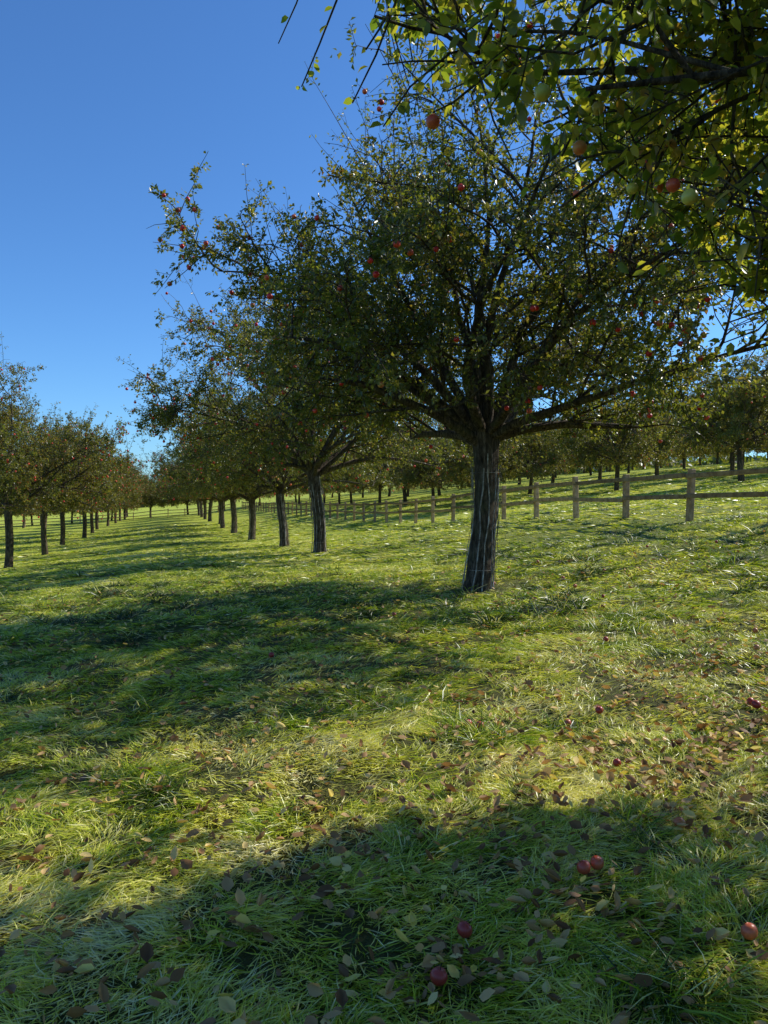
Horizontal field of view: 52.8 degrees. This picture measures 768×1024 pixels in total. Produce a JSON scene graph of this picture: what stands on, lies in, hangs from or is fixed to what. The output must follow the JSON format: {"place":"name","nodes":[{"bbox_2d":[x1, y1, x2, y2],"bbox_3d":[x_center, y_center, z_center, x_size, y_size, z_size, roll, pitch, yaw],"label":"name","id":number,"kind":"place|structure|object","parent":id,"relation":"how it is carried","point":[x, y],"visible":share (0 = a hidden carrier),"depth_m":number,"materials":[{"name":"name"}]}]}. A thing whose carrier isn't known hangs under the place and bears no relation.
{"place":"outdoors","nodes":[
{"label":"outdoors","id":0,"kind":"place"},
{"bbox_2d":[0,460,767,1023],"bbox_3d":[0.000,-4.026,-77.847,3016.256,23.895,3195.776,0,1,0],"label":"meadow ground","id":1,"kind":"structure","parent":0,"point":[172,518],"depth_m":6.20,"materials":[{"name":"green plant"}]},
{"bbox_2d":[0,492,29,516],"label":"apple tree","id":2,"kind":"object","parent":1,"relation":"on","point":[17,514],"visible":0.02,"depth_m":94.41,"materials":[{"name":"green plant"}]},
{"bbox_2d":[22,499,41,527],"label":"apple tree","id":3,"kind":"object","parent":1,"relation":"on","point":[23,525],"visible":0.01,"depth_m":115.30,"materials":[{"name":"green plant"}]},
{"bbox_2d":[14,511,58,524],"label":"apple tree","id":4,"kind":"object","parent":1,"relation":"on","point":[38,515],"visible":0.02,"depth_m":128.97,"materials":[{"name":"green plant"}]},
{"bbox_2d":[0,396,124,554],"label":"apple tree","id":5,"kind":"object","parent":1,"relation":"on","point":[44,516],"visible":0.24,"depth_m":47.09,"materials":[{"name":"green plant"}]},
{"bbox_2d":[0,332,141,567],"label":"apple tree","id":6,"kind":"object","parent":1,"relation":"on","point":[13,457],"visible":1,"depth_m":35.64,"materials":[{"name":"green plant"}]},
{"bbox_2d":[51,506,98,522],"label":"apple tree","id":7,"kind":"object","parent":1,"relation":"on","point":[71,513],"visible":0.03,"depth_m":129.01,"materials":[{"name":"green plant"}]},
{"bbox_2d":[18,408,141,544],"bbox_3d":[-23.845,-2.385,58.011,10.865,10.477,9.420,0,1,0],"label":"apple tree","id":8,"kind":"object","parent":1,"relation":"on","point":[62,523],"visible":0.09,"depth_m":58.26,"materials":[{"name":"green plant"}]},
{"bbox_2d":[53,458,141,532],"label":"apple tree","id":9,"kind":"object","parent":1,"relation":"on","point":[92,523],"visible":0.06,"depth_m":81.37,"materials":[{"name":"green plant"}]},
{"bbox_2d":[56,418,152,537],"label":"apple tree","id":10,"kind":"object","parent":1,"relation":"on","point":[131,496],"visible":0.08,"depth_m":69.58,"materials":[{"name":"green plant"}]},
{"bbox_2d":[0,504,229,526],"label":"wooden fence","id":11,"kind":"object","parent":1,"relation":"on","point":[133,516],"visible":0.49,"depth_m":124.96,"materials":[{"name":"brown wood"}]},
{"bbox_2d":[86,502,144,520],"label":"apple tree","id":12,"kind":"object","parent":1,"relation":"on","point":[124,509],"visible":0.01,"depth_m":131.20,"materials":[{"name":"green plant"}]},
{"bbox_2d":[95,452,140,529],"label":"apple tree","id":13,"kind":"object","parent":1,"relation":"on","point":[96,520],"visible":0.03,"depth_m":91.59,"materials":[{"name":"green plant"}]},
{"bbox_2d":[106,454,147,525],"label":"apple tree","id":14,"kind":"object","parent":1,"relation":"on","point":[108,518],"visible":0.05,"depth_m":102.93,"materials":[{"name":"green plant"}]},
{"bbox_2d":[114,463,155,522],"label":"apple tree","id":15,"kind":"object","parent":1,"relation":"on","point":[115,515],"visible":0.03,"depth_m":115.01,"materials":[{"name":"green plant"}]},
{"bbox_2d":[123,472,146,518],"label":"apple tree","id":16,"kind":"object","parent":1,"relation":"on","point":[124,515],"visible":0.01,"depth_m":136.46,"materials":[{"name":"green plant"}]},
{"bbox_2d":[119,465,154,520],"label":"apple tree","id":17,"kind":"object","parent":1,"relation":"on","point":[132,499],"visible":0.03,"depth_m":125.31,"materials":[{"name":"green plant"}]},
{"bbox_2d":[130,468,178,516],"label":"apple tree","id":18,"kind":"object","parent":1,"relation":"on","point":[151,499],"visible":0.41,"depth_m":133.43,"materials":[{"name":"green plant"}]},
{"bbox_2d":[156,478,203,516],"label":"apple tree","id":19,"kind":"object","parent":1,"relation":"on","point":[201,509],"visible":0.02,"depth_m":114.16,"materials":[{"name":"green plant"}]},
{"bbox_2d":[162,477,199,515],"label":"apple tree","id":20,"kind":"object","parent":1,"relation":"on","point":[198,506],"visible":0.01,"depth_m":125.27,"materials":[{"name":"brown plant"}]},
{"bbox_2d":[160,492,208,514],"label":"apple tree","id":21,"kind":"object","parent":1,"relation":"on","point":[187,503],"visible":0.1,"depth_m":133.91,"materials":[{"name":"green plant"}]},
{"bbox_2d":[155,459,238,518],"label":"apple tree","id":22,"kind":"object","parent":1,"relation":"on","point":[204,508],"visible":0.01,"depth_m":102.78,"materials":[{"name":"green plant"}]},
{"bbox_2d":[154,453,240,521],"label":"apple tree","id":23,"kind":"object","parent":1,"relation":"on","point":[210,509],"visible":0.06,"depth_m":91.84,"materials":[{"name":"green plant"}]},
{"bbox_2d":[156,443,269,523],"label":"apple tree","id":24,"kind":"object","parent":1,"relation":"on","point":[167,482],"visible":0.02,"depth_m":80.52,"materials":[{"name":"green plant"}]},
{"bbox_2d":[155,436,287,527],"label":"apple tree","id":25,"kind":"object","parent":1,"relation":"on","point":[223,499],"visible":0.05,"depth_m":69.38,"materials":[{"name":"green plant"}]},
{"bbox_2d":[146,407,302,532],"bbox_3d":[-11.015,-3.213,57.917,12.704,10.279,13.178,-1,1,-38],"label":"apple tree","id":26,"kind":"object","parent":1,"relation":"on","point":[232,498],"visible":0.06,"depth_m":56.80,"materials":[{"name":"green plant"}]},
{"bbox_2d":[213,498,246,510],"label":"apple tree","id":27,"kind":"object","parent":1,"relation":"on","point":[214,500],"visible":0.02,"depth_m":137.33,"materials":[{"name":"green plant"}]},
{"bbox_2d":[138,387,346,539],"bbox_3d":[-7.632,-2.847,46.983,12.454,9.715,12.006,1,1,26],"label":"apple tree","id":28,"kind":"object","parent":1,"relation":"on","point":[251,498],"visible":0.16,"depth_m":46.18,"materials":[{"name":"green plant"}]},
{"bbox_2d":[134,358,425,546],"bbox_3d":[-4.926,-3.037,35.684,12.275,9.933,12.733,1,1,27],"label":"apple tree","id":29,"kind":"object","parent":1,"relation":"on","point":[278,486],"visible":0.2,"depth_m":35.47,"materials":[{"name":"green plant"}]},
{"bbox_2d":[116,255,508,552],"bbox_3d":[-2.084,-3.414,24.879,12.559,10.163,13.028,0,1,-8],"label":"apple tree","id":30,"kind":"object","parent":1,"relation":"on","point":[309,465],"visible":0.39,"depth_m":24.07,"materials":[{"name":"green plant"}]},
{"bbox_2d":[288,471,340,494],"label":"apple tree","id":31,"kind":"object","parent":1,"relation":"on","point":[305,491],"visible":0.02,"depth_m":109.94,"materials":[{"name":"green plant"}]},
{"bbox_2d":[299,477,346,502],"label":"apple tree","id":32,"kind":"object","parent":1,"relation":"on","point":[305,486],"visible":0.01,"depth_m":102.66,"materials":[{"name":"green plant"}]},
{"bbox_2d":[308,473,367,503],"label":"apple tree","id":33,"kind":"object","parent":1,"relation":"on","point":[339,502],"visible":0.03,"depth_m":93.90,"materials":[{"name":"green plant"}]},
{"bbox_2d":[320,456,386,503],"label":"apple tree","id":34,"kind":"object","parent":1,"relation":"on","point":[342,489],"visible":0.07,"depth_m":84.16,"materials":[{"name":"green plant"}]},
{"bbox_2d":[340,453,415,502],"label":"apple tree","id":35,"kind":"object","parent":1,"relation":"on","point":[381,485],"visible":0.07,"depth_m":76.03,"materials":[{"name":"green plant"}]},
{"bbox_2d":[0,528,767,1023],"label":"fallen leaves","id":36,"kind":"object","parent":1,"relation":"on","point":[224,1000],"visible":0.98,"depth_m":3.91,"materials":[{"name":"brown plant"}]},
{"bbox_2d":[353,420,452,504],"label":"apple tree","id":37,"kind":"object","parent":1,"relation":"on","point":[403,490],"visible":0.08,"depth_m":66.33,"materials":[{"name":"green plant"}]},
{"bbox_2d":[378,426,474,505],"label":"apple tree","id":38,"kind":"object","parent":1,"relation":"on","point":[413,479],"visible":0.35,"depth_m":57.91,"materials":[{"name":"green plant"}]},
{"bbox_2d":[430,963,447,985],"bbox_3d":[0.190,1.608,2.690,0.061,0.072,0.061,0,1,0],"label":"apple","id":39,"kind":"object","parent":1,"relation":"on","point":[438,976],"visible":0.99,"depth_m":2.67,"materials":[{"name":"red plant"}]},
{"bbox_2d":[133,454,766,507],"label":"distant tree line","id":40,"kind":"object","parent":1,"relation":"on","point":[711,460],"visible":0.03,"depth_m":232.52,"materials":[{"name":"green plant"}]},
{"bbox_2d":[146,0,767,591],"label":"apple tree","id":41,"kind":"object","parent":1,"relation":"on","point":[484,416],"visible":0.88,"depth_m":11.39,"materials":[{"name":"green plant"}]},
{"bbox_2d":[457,920,471,937],"bbox_3d":[0.311,1.609,2.980,0.060,0.060,0.061,0,1,0],"label":"apple","id":42,"kind":"object","parent":1,"relation":"on","point":[464,929],"visible":1,"depth_m":2.96,"materials":[{"name":"red plant"}]},
{"bbox_2d":[476,721,483,729],"bbox_3d":[0.681,1.511,5.480,0.061,0.059,0.062,0,1,0],"label":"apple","id":43,"kind":"object","parent":1,"relation":"on","point":[478,723],"visible":0.63,"depth_m":5.46,"materials":[{"name":"red plant"}]},
{"bbox_2d":[453,443,532,480],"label":"apple tree","id":44,"kind":"object","parent":1,"relation":"on","point":[507,473],"visible":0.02,"depth_m":71.57,"materials":[{"name":"green plant"}]},
{"bbox_2d":[424,398,571,486],"bbox_3d":[6.493,-4.154,50.708,10.044,8.236,9.549,-1,1,-44],"label":"apple tree","id":45,"kind":"object","parent":1,"relation":"on","point":[511,457],"visible":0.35,"depth_m":49.74,"materials":[{"name":"green plant"}]},
{"bbox_2d":[242,468,767,523],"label":"wooden fence","id":46,"kind":"object","parent":1,"relation":"on","point":[691,476],"visible":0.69,"depth_m":23.99,"materials":[{"name":"brown wood"}]},
{"bbox_2d":[269,540,760,766],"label":"fallen apples","id":47,"kind":"object","parent":1,"relation":"on","point":[756,704],"visible":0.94,"depth_m":7.51,"materials":[{"name":"red food"}]},
{"bbox_2d":[278,0,767,419],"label":"apple tree","id":48,"kind":"object","parent":1,"relation":"on","point":[734,68],"visible":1,"depth_m":3.95,"materials":[{"name":"green plant"}]},
{"bbox_2d":[471,417,581,493],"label":"apple tree","id":49,"kind":"object","parent":1,"relation":"on","point":[533,455],"visible":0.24,"depth_m":60.16,"materials":[{"name":"green plant"}]},
{"bbox_2d":[536,416,592,482],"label":"apple tree","id":50,"kind":"object","parent":1,"relation":"on","point":[553,475],"visible":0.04,"depth_m":82.08,"materials":[{"name":"green plant"}]},
{"bbox_2d":[577,858,590,874],"bbox_3d":[0.879,1.563,3.410,0.060,0.063,0.061,0,1,0],"label":"apple","id":51,"kind":"object","parent":1,"relation":"on","point":[583,867],"visible":1,"depth_m":3.39,"materials":[{"name":"red plant"}]},
{"bbox_2d":[590,854,603,869],"bbox_3d":[0.949,1.560,3.449,0.061,0.068,0.062,0,1,0],"label":"apple","id":52,"kind":"object","parent":1,"relation":"on","point":[596,862],"visible":1,"depth_m":3.43,"materials":[{"name":"red plant"}]},
{"bbox_2d":[595,705,602,713],"bbox_3d":[1.649,1.515,5.929,0.060,0.063,0.062,0,1,0],"label":"apple","id":53,"kind":"object","parent":1,"relation":"on","point":[598,709],"visible":1,"depth_m":5.91,"materials":[{"name":"red plant"}]},
{"bbox_2d":[554,407,646,479],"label":"apple tree","id":54,"kind":"object","parent":1,"relation":"on","point":[600,472],"visible":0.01,"depth_m":74.51,"materials":[{"name":"green plant"}]},
{"bbox_2d":[551,378,694,490],"bbox_3d":[14.906,-4.949,50.565,8.982,7.747,9.448,1,1,39],"label":"apple tree","id":55,"kind":"object","parent":1,"relation":"on","point":[635,452],"visible":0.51,"depth_m":49.41,"materials":[{"name":"green plant"}]},
{"bbox_2d":[602,442,659,472],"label":"apple tree","id":56,"kind":"object","parent":1,"relation":"on","point":[628,468],"visible":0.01,"depth_m":90.00,"materials":[{"name":"brown plant"}]},
{"bbox_2d":[604,384,721,474],"bbox_3d":[23.270,-6.921,64.926,10.395,8.965,10.933,0,1,6],"label":"apple tree","id":57,"kind":"object","parent":1,"relation":"on","point":[663,443],"visible":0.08,"depth_m":63.97,"materials":[{"name":"green plant"}]},
{"bbox_2d":[673,817,685,827],"bbox_3d":[1.500,1.580,3.932,0.062,0.060,0.062,0,1,0],"label":"apple","id":58,"kind":"object","parent":1,"relation":"on","point":[676,820],"visible":0.76,"depth_m":3.91,"materials":[{"name":"red plant"}]},
{"bbox_2d":[651,433,721,468],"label":"apple tree","id":59,"kind":"object","parent":1,"relation":"on","point":[683,462],"visible":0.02,"depth_m":81.35,"materials":[{"name":"green plant"}]},
{"bbox_2d":[686,452,728,465],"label":"apple tree","id":60,"kind":"object","parent":1,"relation":"on","point":[709,457],"visible":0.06,"depth_m":116.67,"materials":[{"name":"green plant"}]},
{"bbox_2d":[648,327,767,480],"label":"apple tree","id":61,"kind":"object","parent":1,"relation":"on","point":[740,403],"visible":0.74,"depth_m":38.46,"materials":[{"name":"green plant"}]},
{"bbox_2d":[698,446,730,463],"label":"apple tree","id":62,"kind":"object","parent":1,"relation":"on","point":[717,458],"visible":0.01,"depth_m":94.03,"materials":[{"name":"brown plant"}]},
{"bbox_2d":[662,371,767,469],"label":"apple tree","id":63,"kind":"object","parent":1,"relation":"on","point":[732,463],"visible":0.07,"depth_m":56.40,"materials":[{"name":"green plant"}]},
{"bbox_2d":[701,395,758,465],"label":"apple tree","id":64,"kind":"object","parent":1,"relation":"on","point":[726,448],"visible":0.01,"depth_m":72.78,"materials":[{"name":"brown plant"}]},
{"bbox_2d":[712,447,763,462],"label":"apple tree","id":65,"kind":"object","parent":1,"relation":"on","point":[735,452],"visible":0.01,"depth_m":110.01,"materials":[{"name":"green plant"}]},
{"bbox_2d":[740,920,757,939],"bbox_3d":[1.359,1.560,2.881,0.061,0.060,0.061,0,1,0],"label":"apple","id":66,"kind":"object","parent":1,"relation":"on","point":[749,931],"visible":1,"depth_m":2.86,"materials":[{"name":"red plant"}]},
{"bbox_2d":[0,0,767,479],"label":"sky","id":67,"kind":"structure","parent":0,"point":[102,102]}
]}

